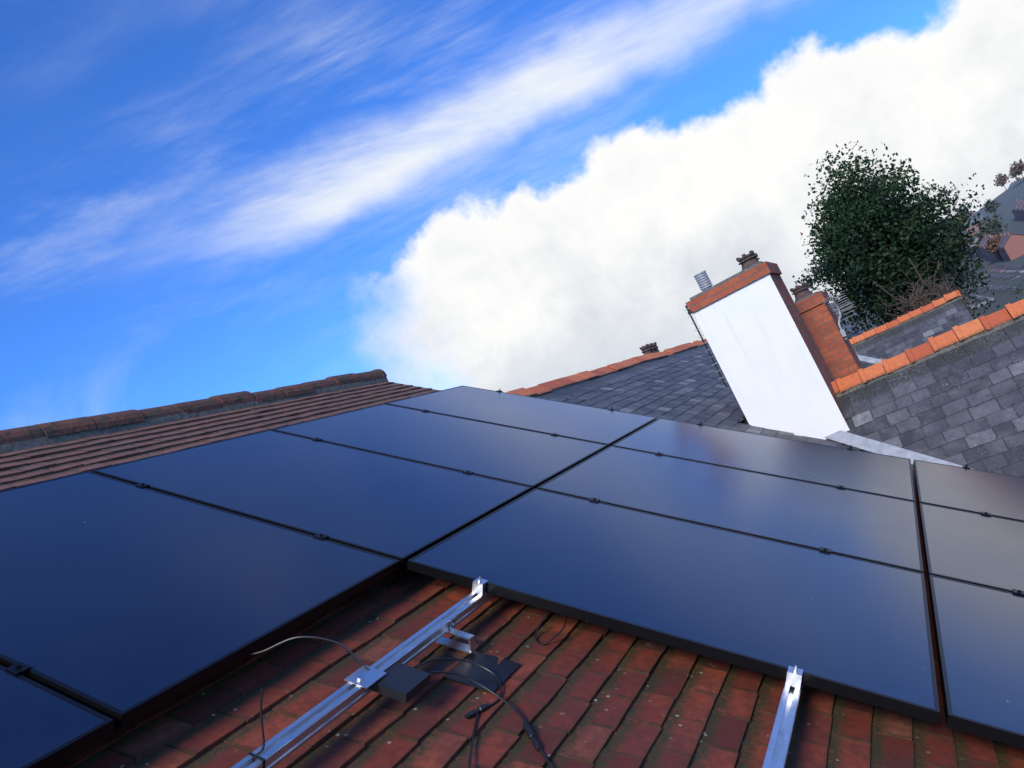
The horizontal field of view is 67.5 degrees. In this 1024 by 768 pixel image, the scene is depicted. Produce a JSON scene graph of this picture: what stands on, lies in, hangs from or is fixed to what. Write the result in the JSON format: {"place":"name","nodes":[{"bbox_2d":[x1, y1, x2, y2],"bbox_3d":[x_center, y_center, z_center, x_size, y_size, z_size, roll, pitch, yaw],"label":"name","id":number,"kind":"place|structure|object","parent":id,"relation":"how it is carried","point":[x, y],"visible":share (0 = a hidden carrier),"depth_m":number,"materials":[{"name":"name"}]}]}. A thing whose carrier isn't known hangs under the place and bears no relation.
{"place":"outdoors","nodes":[
{"label":"outdoors","id":0,"kind":"place"},
{"bbox_2d":[0,0,1023,429],"label":"sky","id":1,"kind":"structure","parent":0,"point":[200,199],"materials":[{"name":"blue"}]},
{"bbox_2d":[506,339,708,396],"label":"ridge tiles","id":2,"kind":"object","parent":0,"point":[550,386],"depth_m":11.89,"materials":[{"name":"orange tile"}]},
{"bbox_2d":[536,324,913,469],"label":"slate roof","id":3,"kind":"structure","parent":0,"point":[688,386],"depth_m":10.72,"materials":[{"name":"grey stone"}]},
{"bbox_2d":[849,290,962,346],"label":"ridge tiles","id":4,"kind":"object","parent":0,"point":[891,325],"depth_m":18.45,"materials":[{"name":"orange tile"}]},
{"bbox_2d":[825,319,1023,476],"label":"outrigger slates","id":5,"kind":"object","parent":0,"point":[959,405],"visible":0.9,"depth_m":8.30,"materials":[{"name":"grey stone"}]},
{"bbox_2d":[831,299,1023,396],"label":"ridge tiles","id":6,"kind":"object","parent":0,"point":[941,344],"depth_m":8.79,"materials":[{"name":"orange tile"}]},
{"bbox_2d":[831,178,1023,327],"bbox_3d":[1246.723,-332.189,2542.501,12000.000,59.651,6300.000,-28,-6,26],"label":"ground","id":7,"kind":"structure","parent":0,"point":[1009,197],"depth_m":311.44,"materials":[{"name":"grey"}]},
{"bbox_2d":[530,343,748,423],"bbox_3d":[7.913,3.141,20.698,14.637,9.900,31.040,-28,-6,26],"label":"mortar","id":8,"kind":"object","parent":7,"relation":"on","point":[744,421],"depth_m":10.04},
{"bbox_2d":[639,342,659,354],"bbox_3d":[3.445,0.161,16.548,0.660,2.256,1.160,-28,-6,26],"label":"chimney pot","id":9,"kind":"object","parent":8,"relation":"on","point":[649,348],"visible":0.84,"depth_m":16.41,"materials":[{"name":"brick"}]},
{"bbox_2d":[685,250,849,438],"bbox_3d":[3.522,0.219,9.615,1.062,3.947,1.056,-28,-6,26],"label":"chimney","id":10,"kind":"object","parent":8,"relation":"on","point":[766,352],"visible":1,"depth_m":9.23,"materials":[{"name":"paint"}]},
{"bbox_2d":[853,296,974,343],"bbox_3d":[10.520,2.559,18.573,4.437,8.325,5.091,-28,-6,26],"label":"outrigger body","id":11,"kind":"object","parent":8,"relation":"on","point":[942,304],"visible":0.09,"depth_m":18.00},
{"bbox_2d":[857,355,882,364],"bbox_3d":[9.747,-0.451,18.578,3.401,2.468,4.718,-28,-6,26],"label":"lead flashing","id":12,"kind":"object","parent":11,"relation":"on","point":[868,359],"visible":0.09,"depth_m":18.46,"materials":[{"name":"grey metal"}]},
{"bbox_2d":[853,299,973,366],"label":"outrigger slates","id":13,"kind":"object","parent":11,"relation":"on","point":[898,340],"visible":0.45,"depth_m":18.11,"materials":[{"name":"grey stone"}]},
{"bbox_2d":[837,313,1012,450],"bbox_3d":[5.882,3.706,8.887,4.727,8.325,5.091,-28,-6,26],"label":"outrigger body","id":14,"kind":"object","parent":8,"relation":"on","point":[926,362],"depth_m":8.77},
{"bbox_2d":[789,282,863,380],"bbox_3d":[4.723,0.157,11.146,0.976,3.336,0.956,-28,-6,26],"label":"brick chimney stack","id":15,"kind":"object","parent":14,"relation":"on","point":[833,345],"visible":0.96,"depth_m":10.71,"materials":[{"name":"orange brick"}]},
{"bbox_2d":[684,291,855,386],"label":"tv aerials","id":16,"kind":"object","parent":15,"relation":"attached to","point":[843,333],"visible":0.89,"depth_m":10.54,"materials":[{"name":"grey metal"}]},
{"bbox_2d":[824,430,971,468],"bbox_3d":[5.152,0.789,8.881,3.691,2.675,5.131,-28,-6,26],"label":"lead flashing","id":17,"kind":"object","parent":14,"relation":"on","point":[864,443],"visible":0.13,"depth_m":8.51,"materials":[{"name":"grey metal"}]},
{"bbox_2d":[792,141,999,338],"bbox_3d":[13.198,-1.181,23.853,6.205,13.826,5.976,-28,-6,26],"label":"tree","id":18,"kind":"object","parent":7,"relation":"on","point":[899,228],"depth_m":23.07,"materials":[{"name":"green plant"}]},
{"bbox_2d":[872,258,981,320],"bbox_3d":[12.875,0.943,20.838,2.716,9.686,2.699,-28,-6,26],"label":"bare tree wood","id":19,"kind":"object","parent":7,"relation":"on","point":[923,301],"visible":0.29,"depth_m":20.97,"materials":[{"name":"brown wood"}]},
{"bbox_2d":[957,206,967,214],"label":"tree","id":20,"kind":"object","parent":7,"relation":"on","point":[962,207],"visible":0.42,"depth_m":653.66,"materials":[{"name":"green plant"}]},
{"bbox_2d":[973,216,1000,239],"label":"tree","id":21,"kind":"object","parent":7,"relation":"on","point":[983,227],"depth_m":347.93,"materials":[{"name":"green plant"}]},
{"bbox_2d":[952,180,1023,260],"bbox_3d":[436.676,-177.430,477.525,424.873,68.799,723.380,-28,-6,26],"label":"distant houses","id":22,"kind":"structure","parent":7,"relation":"on","point":[1010,247],"depth_m":314.80,"materials":[{"name":"brick"}]},
{"bbox_2d":[983,199,1000,217],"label":"tree","id":23,"kind":"object","parent":7,"relation":"on","point":[995,205],"depth_m":459.59,"materials":[{"name":"green plant"}]},
{"bbox_2d":[984,235,1001,260],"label":"tree","id":24,"kind":"object","parent":7,"relation":"on","point":[991,245],"depth_m":299.72,"materials":[{"name":"brown plant"}]},
{"bbox_2d":[978,211,1008,238],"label":"tree","id":25,"kind":"object","parent":7,"relation":"on","point":[997,222],"depth_m":347.08,"materials":[{"name":"green plant"}]},
{"bbox_2d":[986,230,1002,242],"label":"tree","id":26,"kind":"object","parent":7,"relation":"on","point":[993,232],"depth_m":327.93,"materials":[{"name":"green plant"}]},
{"bbox_2d":[993,173,1009,189],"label":"tree","id":27,"kind":"object","parent":7,"relation":"on","point":[1001,180],"depth_m":634.81,"materials":[{"name":"plant"}]},
{"bbox_2d":[1008,172,1018,180],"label":"tree","id":28,"kind":"object","parent":7,"relation":"on","point":[1011,174],"depth_m":570.15,"materials":[{"name":"plant"}]},
{"bbox_2d":[1009,159,1023,178],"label":"tree","id":29,"kind":"object","parent":7,"relation":"on","point":[1017,168],"depth_m":526.02,"materials":[{"name":"plant"}]},
{"bbox_2d":[1012,281,1023,299],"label":"low tree","id":30,"kind":"object","parent":7,"relation":"on","point":[1017,291],"visible":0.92,"depth_m":38.95,"materials":[{"name":"green plant"}]},
{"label":"car park","id":31,"kind":"object","parent":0,"visible":0},
{"bbox_2d":[934,265,1023,308],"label":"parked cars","id":32,"kind":"object","parent":31,"relation":"on","point":[1006,269],"visible":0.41,"depth_m":204.41,"materials":[{"name":"metal"}]},
{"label":"house walls","id":33,"kind":"object","parent":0,"visible":0},
{"bbox_3d":[0.381,1.310,0.615,7.760,5.166,10.955,-28,-6,26],"label":"roof underlay","id":34,"kind":"object","parent":33,"relation":"on","visible":0},
{"bbox_2d":[0,382,1023,767],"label":"clay roof tiles","id":35,"kind":"object","parent":34,"relation":"on","point":[580,694],"visible":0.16,"depth_m":2.22,"materials":[{"name":"brown tile"}]},
{"bbox_2d":[0,369,388,453],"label":"ridge tiles","id":36,"kind":"object","parent":35,"relation":"on","point":[31,436],"visible":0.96,"depth_m":5.13,"materials":[{"name":"brown tile"}]},
{"bbox_2d":[248,611,566,767],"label":"cables","id":37,"kind":"object","parent":35,"relation":"on","point":[526,726],"visible":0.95,"depth_m":2.13,"materials":[{"name":"black plastic"}]},
{"bbox_2d":[435,617,475,653],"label":"roof hooks","id":38,"kind":"object","parent":35,"relation":"on","point":[470,648],"visible":0.91,"depth_m":2.45,"materials":[{"name":"silver metal"}]},
{"bbox_2d":[428,650,520,692],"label":"hook flashings","id":39,"kind":"object","parent":35,"relation":"on","point":[504,670],"visible":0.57,"depth_m":2.35,"materials":[{"name":"black plastic"}]},
{"bbox_2d":[0,386,1023,767],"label":"solar panel frames","id":40,"kind":"structure","parent":35,"relation":"on","point":[112,716],"depth_m":2.44,"materials":[{"name":"black metal"}]},
{"bbox_2d":[0,386,1023,767],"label":"solar panels","id":41,"kind":"object","parent":40,"relation":"in","point":[122,596],"visible":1,"depth_m":3.03,"materials":[{"name":"blue glass"}]},
{"bbox_2d":[231,593,802,767],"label":"mounting rails","id":42,"kind":"object","parent":35,"relation":"on","point":[287,741],"depth_m":2.00,"materials":[{"name":"metal"}]},
{"bbox_2d":[344,662,429,703],"bbox_3d":[-0.335,0.811,2.096,0.139,0.123,0.165,-28,-6,26],"label":"optimiser","id":43,"kind":"object","parent":42,"relation":"attached to","point":[401,682],"visible":1,"depth_m":2.08,"materials":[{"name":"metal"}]},
{"bbox_2d":[5,409,1023,677],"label":"clamps","id":44,"kind":"object","parent":42,"relation":"attached to","point":[19,669],"visible":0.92,"depth_m":2.96,"materials":[{"name":"black metal"}]},
{"bbox_2d":[472,389,969,688],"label":"end clamps","id":45,"kind":"object","parent":42,"relation":"attached to","point":[794,676],"visible":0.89,"depth_m":2.23,"materials":[{"name":"metal"}]}
]}

